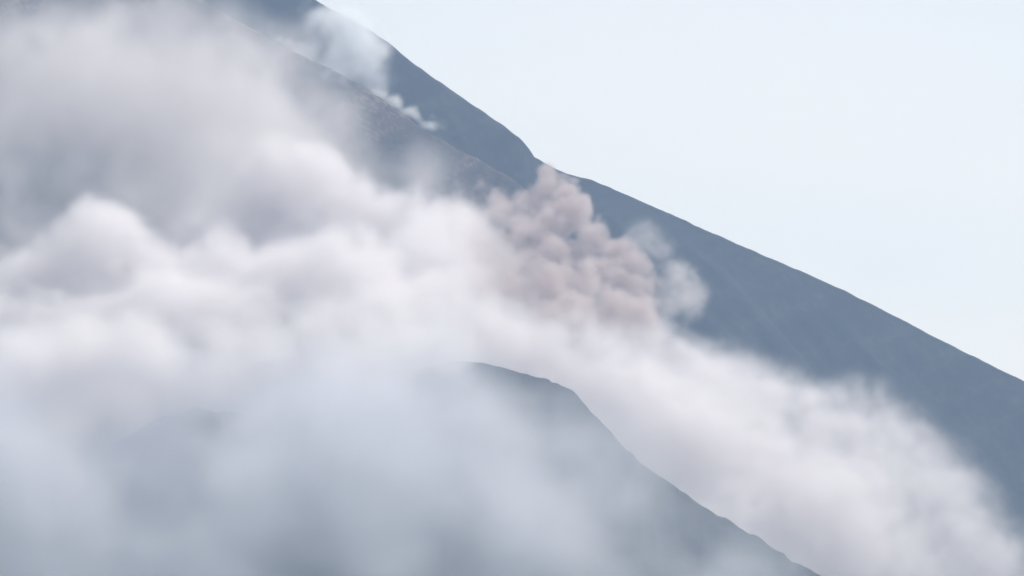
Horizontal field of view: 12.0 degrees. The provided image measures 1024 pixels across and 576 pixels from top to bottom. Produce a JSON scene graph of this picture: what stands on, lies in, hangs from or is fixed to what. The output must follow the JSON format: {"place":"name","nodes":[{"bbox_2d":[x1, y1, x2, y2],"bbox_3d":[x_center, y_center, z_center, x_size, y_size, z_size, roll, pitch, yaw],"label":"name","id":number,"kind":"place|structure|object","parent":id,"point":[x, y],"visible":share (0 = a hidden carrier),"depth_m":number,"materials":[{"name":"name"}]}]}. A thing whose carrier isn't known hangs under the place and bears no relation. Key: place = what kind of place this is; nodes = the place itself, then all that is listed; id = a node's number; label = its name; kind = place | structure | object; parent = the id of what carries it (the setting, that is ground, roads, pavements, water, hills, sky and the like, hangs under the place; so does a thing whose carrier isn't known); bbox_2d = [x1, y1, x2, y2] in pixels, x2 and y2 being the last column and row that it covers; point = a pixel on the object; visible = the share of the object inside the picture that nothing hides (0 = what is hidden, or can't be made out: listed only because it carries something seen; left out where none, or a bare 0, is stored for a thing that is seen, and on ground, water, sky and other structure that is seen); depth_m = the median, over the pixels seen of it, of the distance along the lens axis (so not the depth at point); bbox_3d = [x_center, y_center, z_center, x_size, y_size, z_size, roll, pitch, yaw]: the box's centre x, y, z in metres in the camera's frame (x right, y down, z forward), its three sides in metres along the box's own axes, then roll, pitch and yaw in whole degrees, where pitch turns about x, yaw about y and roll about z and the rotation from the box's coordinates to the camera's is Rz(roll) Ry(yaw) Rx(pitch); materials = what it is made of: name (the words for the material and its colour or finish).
{"place":"outdoors","nodes":[
{"label":"outdoors","id":0,"kind":"place"},
{"bbox_2d":[0,0,555,575],"bbox_3d":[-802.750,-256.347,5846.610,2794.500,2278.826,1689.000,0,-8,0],"label":"ash cloud","id":1,"kind":"structure","parent":0,"point":[208,206],"depth_m":6163.05,"materials":[{"name":"ash"},{"name":"smoke"}]},
{"bbox_2d":[204,0,579,397],"bbox_3d":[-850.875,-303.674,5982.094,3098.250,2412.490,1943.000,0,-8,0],"label":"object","id":2,"kind":"object","parent":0,"point":[356,53],"visible":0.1,"depth_m":6660.52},
{"bbox_2d":[32,361,819,575],"bbox_3d":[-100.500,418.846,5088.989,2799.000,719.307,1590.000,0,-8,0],"label":"foothill","id":3,"kind":"structure","parent":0,"point":[457,468],"depth_m":5104.39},
{"bbox_2d":[316,0,1023,380],"label":"sky","id":4,"kind":"structure","parent":0,"point":[871,150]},
{"bbox_2d":[535,158,1023,575],"bbox_3d":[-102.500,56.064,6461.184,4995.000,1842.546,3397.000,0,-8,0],"label":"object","id":5,"kind":"structure","parent":0,"point":[817,426],"depth_m":6699.93,"materials":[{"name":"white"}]}
]}

